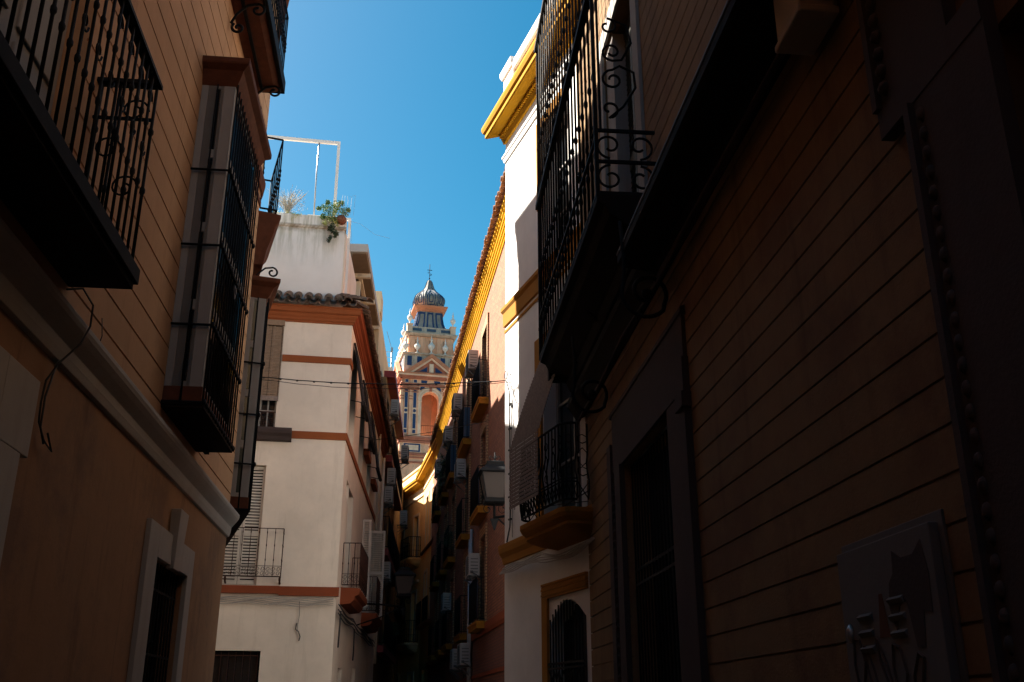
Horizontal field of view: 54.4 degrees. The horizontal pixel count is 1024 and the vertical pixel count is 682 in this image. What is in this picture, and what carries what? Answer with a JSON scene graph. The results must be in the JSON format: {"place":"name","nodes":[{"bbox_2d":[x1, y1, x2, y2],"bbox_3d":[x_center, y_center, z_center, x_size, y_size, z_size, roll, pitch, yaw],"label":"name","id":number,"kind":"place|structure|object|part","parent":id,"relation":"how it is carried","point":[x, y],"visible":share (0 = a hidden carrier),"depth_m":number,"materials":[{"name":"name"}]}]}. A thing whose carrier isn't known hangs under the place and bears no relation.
{"place":"outdoors","nodes":[
{"label":"outdoors","id":0,"kind":"place"},
{"bbox_2d":[259,0,541,370],"label":"sky","id":1,"kind":"structure","parent":0,"point":[408,89],"materials":[{"name":"blue"}]},
{"bbox_2d":[396,510,407,541],"bbox_3d":[-4.352,7.458,39.512,0.410,1.350,0.909,1,-20,-4],"label":"air conditioner","id":2,"kind":"object","parent":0,"point":[403,519],"visible":1,"depth_m":39.35,"materials":[{"name":"white plastic"}]},
{"bbox_2d":[394,270,457,478],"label":"church tower","id":3,"kind":"structure","parent":0,"point":[426,351],"depth_m":105.40,"materials":[{"name":"beige tile"}]},
{"label":"ground","id":4,"kind":"structure","parent":0,"visible":0},
{"bbox_2d":[0,0,288,681],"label":"townhouse","id":5,"kind":"structure","parent":4,"relation":"on","point":[135,151],"depth_m":8.04,"materials":[{"name":"brown paint"}]},
{"bbox_2d":[0,0,71,115],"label":"balcony door","id":6,"kind":"structure","parent":5,"relation":"in","point":[7,4],"depth_m":6.39,"materials":[{"name":"grey paint"}]},
{"bbox_2d":[38,288,93,451],"bbox_3d":[-2.883,0.148,6.446,0.120,1.120,0.324,0,-20,0],"label":"cable","id":7,"kind":"object","parent":5,"relation":"attached to","point":[52,373],"visible":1,"depth_m":6.31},
{"bbox_2d":[142,563,177,681],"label":"window","id":8,"kind":"structure","parent":5,"relation":"in","point":[151,656],"depth_m":9.91,"materials":[{"name":"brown wood"}]},
{"bbox_2d":[161,55,271,454],"bbox_3d":[-3.135,-0.861,10.816,0.495,3.870,1.980,2,-20,-6],"label":"oriel window","id":9,"kind":"structure","parent":5,"relation":"in","point":[232,142],"depth_m":10.28,"materials":[{"name":"grey paint"}]},
{"bbox_2d":[233,285,236,298],"bbox_3d":[-2.950,-0.518,10.603,0.025,0.160,0.110,2,-20,-6],"label":"plaque","id":10,"kind":"object","parent":5,"relation":"attached to","point":[234,291],"visible":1,"depth_m":10.57,"materials":[{"name":"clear glass"}]},
{"bbox_2d":[226,275,280,545],"bbox_3d":[-3.809,1.068,14.412,0.400,3.720,1.530,7,-22,-19],"label":"oriel window","id":11,"kind":"structure","parent":5,"relation":"in","point":[263,289],"depth_m":13.90,"materials":[{"name":"grey paint"}]},
{"bbox_2d":[262,377,505,388],"bbox_3d":[-2.078,0.547,14.423,4.051,0.397,0.029,-4,-21,10],"label":"overhead cable","id":12,"kind":"object","parent":5,"relation":"attached to","point":[386,384],"visible":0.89,"depth_m":14.32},
{"bbox_2d":[212,213,392,681],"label":"townhouse","id":13,"kind":"structure","parent":4,"relation":"on","point":[310,527],"depth_m":21.24,"materials":[{"name":"paint"}]},
{"bbox_2d":[212,651,260,681],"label":"window","id":14,"kind":"structure","parent":13,"relation":"in","point":[229,666],"depth_m":19.50,"materials":[{"name":"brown wood"}]},
{"bbox_2d":[258,325,282,426],"bbox_3d":[-5.228,0.726,21.587,0.371,2.440,0.159,4,-21,-9],"label":"window","id":15,"kind":"structure","parent":13,"relation":"in","point":[267,410],"depth_m":21.33,"materials":[{"name":"grey paint"}]},
{"bbox_2d":[260,319,284,400],"bbox_3d":[-5.211,0.405,21.584,0.435,1.840,0.070,4,-21,-9],"label":"slat blind","id":16,"kind":"object","parent":13,"relation":"hanging from","point":[276,365],"visible":0.71,"depth_m":21.59,"materials":[{"name":"brown wood"}]},
{"bbox_2d":[220,595,333,606],"bbox_3d":[-5.592,5.137,19.721,4.052,0.202,0.043,4,-21,-9],"label":"cable bundle","id":17,"kind":"object","parent":13,"relation":"attached to","point":[286,600],"visible":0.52,"depth_m":19.86,"materials":[{"name":"grey plastic"}]},
{"bbox_2d":[295,601,300,640],"bbox_3d":[-4.251,5.578,19.826,0.123,0.763,0.033,6,-21,-15],"label":"loose cable","id":18,"kind":"object","parent":17,"relation":"hanging from","point":[296,623],"visible":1,"depth_m":19.78,"materials":[{"name":"grey plastic"}]},
{"bbox_2d":[266,185,307,218],"bbox_3d":[-5.302,-3.165,23.288,1.027,0.949,0.572,0,-20,0],"label":"shrub","id":19,"kind":"object","parent":13,"relation":"on","point":[286,208],"visible":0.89,"depth_m":23.27,"materials":[{"name":"grey plant"}]},
{"bbox_2d":[267,135,340,215],"bbox_3d":[-6.007,-3.780,23.701,3.650,2.600,0.077,4,-21,-9],"label":"terrace frame","id":20,"kind":"object","parent":13,"relation":"on","point":[307,140],"visible":0.53,"depth_m":24.22,"materials":[{"name":"white metal"}]},
{"bbox_2d":[308,214,350,293],"bbox_3d":[-4.354,-1.999,23.425,1.030,2.070,0.060,4,-21,-9],"label":"terrace frame","id":21,"kind":"object","parent":13,"relation":"on","point":[348,250],"visible":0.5,"depth_m":23.52,"materials":[{"name":"white metal"}]},
{"bbox_2d":[316,195,386,242],"bbox_3d":[-3.705,-2.687,23.168,1.764,1.580,0.397,0,-20,0],"label":"potted plant","id":22,"kind":"object","parent":13,"relation":"on","point":[340,219],"visible":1,"depth_m":23.19,"materials":[{"name":"green plant"}]},
{"bbox_2d":[337,604,374,660],"bbox_3d":[-3.840,7.660,25.097,0.066,0.943,11.001,1,-20,-4],"label":"cable bundle","id":23,"kind":"object","parent":13,"relation":"attached to","point":[360,629],"visible":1,"depth_m":23.14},
{"bbox_2d":[351,343,368,421],"bbox_3d":[-3.456,0.968,22.881,0.329,1.469,1.390,1,-20,-4],"label":"window awning","id":24,"kind":"object","parent":13,"relation":"attached to","point":[364,409],"depth_m":22.46,"materials":[{"name":"black fabric"}]},
{"bbox_2d":[360,380,375,454],"bbox_3d":[-3.637,1.962,25.412,0.329,1.569,1.440,1,-20,-4],"label":"window awning","id":25,"kind":"object","parent":13,"relation":"attached to","point":[371,441],"depth_m":24.99,"materials":[{"name":"black fabric"}]},
{"bbox_2d":[368,411,381,481],"bbox_3d":[-3.822,2.982,28.013,0.329,1.669,1.440,1,-20,-4],"label":"window awning","id":26,"kind":"object","parent":13,"relation":"attached to","point":[376,455],"depth_m":27.60,"materials":[{"name":"black fabric"}]},
{"bbox_2d":[357,562,415,625],"bbox_3d":[-3.196,6.371,25.142,1.500,1.625,0.580,3,-21,-7],"label":"street lamp","id":27,"kind":"object","parent":13,"relation":"attached to","point":[404,577],"visible":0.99,"depth_m":25.09,"materials":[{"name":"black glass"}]},
{"bbox_2d":[340,234,392,376],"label":"townhouse","id":28,"kind":"structure","parent":4,"relation":"on","point":[360,279],"depth_m":29.38,"materials":[{"name":"white paint"}]},
{"bbox_2d":[373,371,403,681],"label":"townhouse","id":29,"kind":"structure","parent":4,"relation":"on","point":[385,658],"depth_m":36.60,"materials":[{"name":"red paint"}]},
{"bbox_2d":[381,562,391,587],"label":"air conditioner","id":30,"kind":"object","parent":29,"relation":"attached to","point":[387,571],"visible":0.8,"depth_m":33.32,"materials":[{"name":"white plastic"}]},
{"bbox_2d":[383,486,393,514],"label":"air conditioner","id":31,"kind":"object","parent":29,"relation":"attached to","point":[388,496],"visible":0.95,"depth_m":33.71,"materials":[{"name":"white plastic"}]},
{"bbox_2d":[387,332,392,366],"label":"antenna","id":32,"kind":"object","parent":29,"relation":"attached to","point":[391,352],"visible":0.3,"depth_m":45.77,"materials":[{"name":"white metal"}]},
{"bbox_2d":[384,468,396,489],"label":"air conditioner","id":33,"kind":"object","parent":29,"relation":"attached to","point":[391,476],"visible":0.91,"depth_m":33.97,"materials":[{"name":"white plastic"}]},
{"bbox_2d":[388,399,399,425],"bbox_3d":[-4.293,2.859,36.093,0.410,1.350,0.909,1,-20,-4],"label":"air conditioner","id":34,"kind":"object","parent":29,"relation":"attached to","point":[395,408],"visible":0.94,"depth_m":35.94,"materials":[{"name":"white plastic"}]},
{"bbox_2d":[399,445,408,469],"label":"air conditioner","id":35,"kind":"object","parent":29,"relation":"attached to","point":[404,459],"visible":0.97,"depth_m":39.26,"materials":[{"name":"white plastic"}]},
{"bbox_2d":[390,485,404,681],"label":"townhouse","id":36,"kind":"structure","parent":4,"relation":"on","point":[397,616],"depth_m":45.91,"materials":[{"name":"paint"}]},
{"bbox_2d":[397,437,437,681],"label":"townhouse","id":37,"kind":"structure","parent":4,"relation":"on","point":[412,636],"depth_m":47.04,"materials":[{"name":"yellow paint"}]},
{"bbox_2d":[413,594,415,642],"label":"window","id":38,"kind":"structure","parent":37,"relation":"in","point":[415,594],"depth_m":47.65,"materials":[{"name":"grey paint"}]},
{"bbox_2d":[416,518,417,557],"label":"window","id":39,"kind":"structure","parent":37,"relation":"in","point":[417,518],"depth_m":48.93,"materials":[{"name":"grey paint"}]},
{"bbox_2d":[425,163,505,681],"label":"brick apartment house","id":40,"kind":"structure","parent":4,"relation":"on","point":[477,617],"depth_m":26.46,"materials":[{"name":"paint"}]},
{"bbox_2d":[375,420,489,439],"bbox_3d":[-2.227,2.333,25.796,0.013,0.412,4.779,19,-28,-41],"label":"overhead cable","id":41,"kind":"object","parent":40,"relation":"attached to","point":[433,431],"visible":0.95,"depth_m":25.52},
{"bbox_2d":[431,486,439,510],"bbox_3d":[-3.007,6.273,39.583,0.417,1.021,0.535,0,-20,0],"label":"balcony plant","id":42,"kind":"object","parent":40,"relation":"on","point":[435,505],"visible":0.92,"depth_m":39.51,"materials":[{"name":"green plant"}]},
{"bbox_2d":[434,459,442,481],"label":"air conditioner","id":43,"kind":"object","parent":40,"relation":"attached to","point":[437,470],"visible":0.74,"depth_m":38.51,"materials":[{"name":"white plastic"}]},
{"bbox_2d":[437,454,446,491],"bbox_3d":[-2.430,4.775,36.254,0.662,1.510,0.989,0,-20,0],"label":"balcony plant","id":44,"kind":"object","parent":40,"relation":"on","point":[442,462],"visible":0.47,"depth_m":36.19,"materials":[{"name":"green plant"}]},
{"bbox_2d":[440,593,451,620],"bbox_3d":[-2.125,8.858,32.143,0.360,1.350,0.909,3,-21,-8],"label":"air conditioner","id":45,"kind":"object","parent":40,"relation":"attached to","point":[445,601],"visible":0.95,"depth_m":31.97,"materials":[{"name":"white plastic"}]},
{"bbox_2d":[442,426,452,450],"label":"air conditioner","id":46,"kind":"object","parent":40,"relation":"attached to","point":[447,436],"visible":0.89,"depth_m":34.78,"materials":[{"name":"white plastic"}]},
{"bbox_2d":[442,528,453,556],"bbox_3d":[-2.003,6.571,32.418,0.582,0.950,0.755,0,-20,0],"label":"balcony plant","id":47,"kind":"object","parent":40,"relation":"on","point":[446,541],"visible":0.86,"depth_m":32.36,"materials":[{"name":"green plant"}]},
{"bbox_2d":[450,393,461,421],"bbox_3d":[-1.757,2.412,31.848,0.360,1.350,0.909,3,-21,-8],"label":"air conditioner","id":48,"kind":"object","parent":40,"relation":"attached to","point":[456,408],"visible":0.91,"depth_m":31.69,"materials":[{"name":"white plastic"}]},
{"bbox_2d":[449,649,463,680],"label":"air conditioner","id":49,"kind":"object","parent":40,"relation":"attached to","point":[453,661],"visible":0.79,"depth_m":27.68,"materials":[{"name":"white plastic"}]},
{"bbox_2d":[453,459,467,491],"bbox_3d":[-1.533,4.230,29.535,0.360,1.350,0.909,3,-21,-8],"label":"air conditioner","id":50,"kind":"object","parent":40,"relation":"attached to","point":[459,471],"visible":0.98,"depth_m":29.37,"materials":[{"name":"white plastic"}]},
{"bbox_2d":[456,643,471,675],"bbox_3d":[-1.245,8.555,25.816,0.360,1.350,0.909,3,-21,-8],"label":"air conditioner","id":51,"kind":"object","parent":40,"relation":"attached to","point":[463,654],"visible":0.97,"depth_m":25.66,"materials":[{"name":"white plastic"}]},
{"bbox_2d":[464,350,478,381],"bbox_3d":[-1.100,0.993,27.572,0.360,1.350,0.909,3,-21,-8],"label":"air conditioner","id":52,"kind":"object","parent":40,"relation":"attached to","point":[471,360],"visible":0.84,"depth_m":27.42,"materials":[{"name":"white plastic"}]},
{"bbox_2d":[464,553,481,588],"bbox_3d":[-0.970,6.007,24.758,0.360,1.350,0.909,3,-21,-8],"label":"air conditioner","id":53,"kind":"object","parent":40,"relation":"attached to","point":[472,569],"visible":0.89,"depth_m":24.59,"materials":[{"name":"white plastic"}]},
{"bbox_2d":[481,0,593,681],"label":"townhouse","id":54,"kind":"structure","parent":4,"relation":"on","point":[547,605],"depth_m":12.64,"materials":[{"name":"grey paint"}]},
{"bbox_2d":[477,452,504,530],"bbox_3d":[-0.065,2.720,17.161,1.054,1.622,0.580,3,-21,-7],"label":"street lamp","id":55,"kind":"object","parent":54,"relation":"attached to","point":[491,475],"visible":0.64,"depth_m":17.03,"materials":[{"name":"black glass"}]},
{"bbox_2d":[504,370,516,541],"bbox_3d":[-0.035,1.514,13.566,0.080,2.440,0.428,6,-21,-17],"label":"wall cable","id":56,"kind":"object","parent":54,"relation":"attached to","point":[510,437],"depth_m":13.70,"materials":[{"name":"white plastic"}]},
{"bbox_2d":[509,362,554,509],"bbox_3d":[0.361,0.897,11.771,0.499,2.120,0.980,7,-22,-18],"label":"roller blind","id":57,"kind":"object","parent":54,"relation":"attached to","point":[532,413],"visible":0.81,"depth_m":11.60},
{"bbox_2d":[499,537,594,574],"bbox_3d":[0.473,2.499,11.592,0.061,0.205,3.721,7,-22,-18],"label":"cable bundle","id":58,"kind":"object","parent":54,"relation":"attached to","point":[580,547],"visible":0.77,"depth_m":11.65,"materials":[{"name":"grey plastic"}]},
{"bbox_2d":[556,114,569,237],"bbox_3d":[0.775,-2.132,13.280,0.060,2.050,0.900,7,-22,-18],"label":"window","id":59,"kind":"structure","parent":54,"relation":"in","point":[567,114],"depth_m":13.56,"materials":[{"name":"grey paint"}]},
{"bbox_2d":[556,383,579,507],"bbox_3d":[0.781,1.025,12.086,0.060,2.300,1.140,7,-22,-18],"label":"window","id":60,"kind":"structure","parent":54,"relation":"in","point":[563,394],"depth_m":12.33,"materials":[{"name":"grey paint"}]},
{"bbox_2d":[565,603,584,681],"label":"window","id":61,"kind":"structure","parent":54,"relation":"in","point":[578,607],"depth_m":11.39,"materials":[{"name":"wood"}]},
{"bbox_2d":[534,0,1023,681],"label":"townhouse","id":62,"kind":"structure","parent":4,"relation":"on","point":[816,366],"depth_m":5.07,"materials":[{"name":"brown paint"}]},
{"bbox_2d":[773,0,838,54],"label":"junction box","id":63,"kind":"object","parent":62,"relation":"attached to","point":[803,27],"visible":1,"depth_m":4.53,"materials":[{"name":"brown"}]},
{"bbox_2d":[837,509,968,681],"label":"meter cupboard","id":64,"kind":"object","parent":62,"relation":"attached to","point":[902,622],"visible":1,"depth_m":3.62,"materials":[{"name":"grey metal"}]},
{"bbox_3d":[1.417,1.364,3.628,0.064,1.270,0.810,2,-20,-5],"label":"door","id":65,"kind":"part","parent":64,"relation":"part of","materials":[{"name":"grey metal"}]}
]}

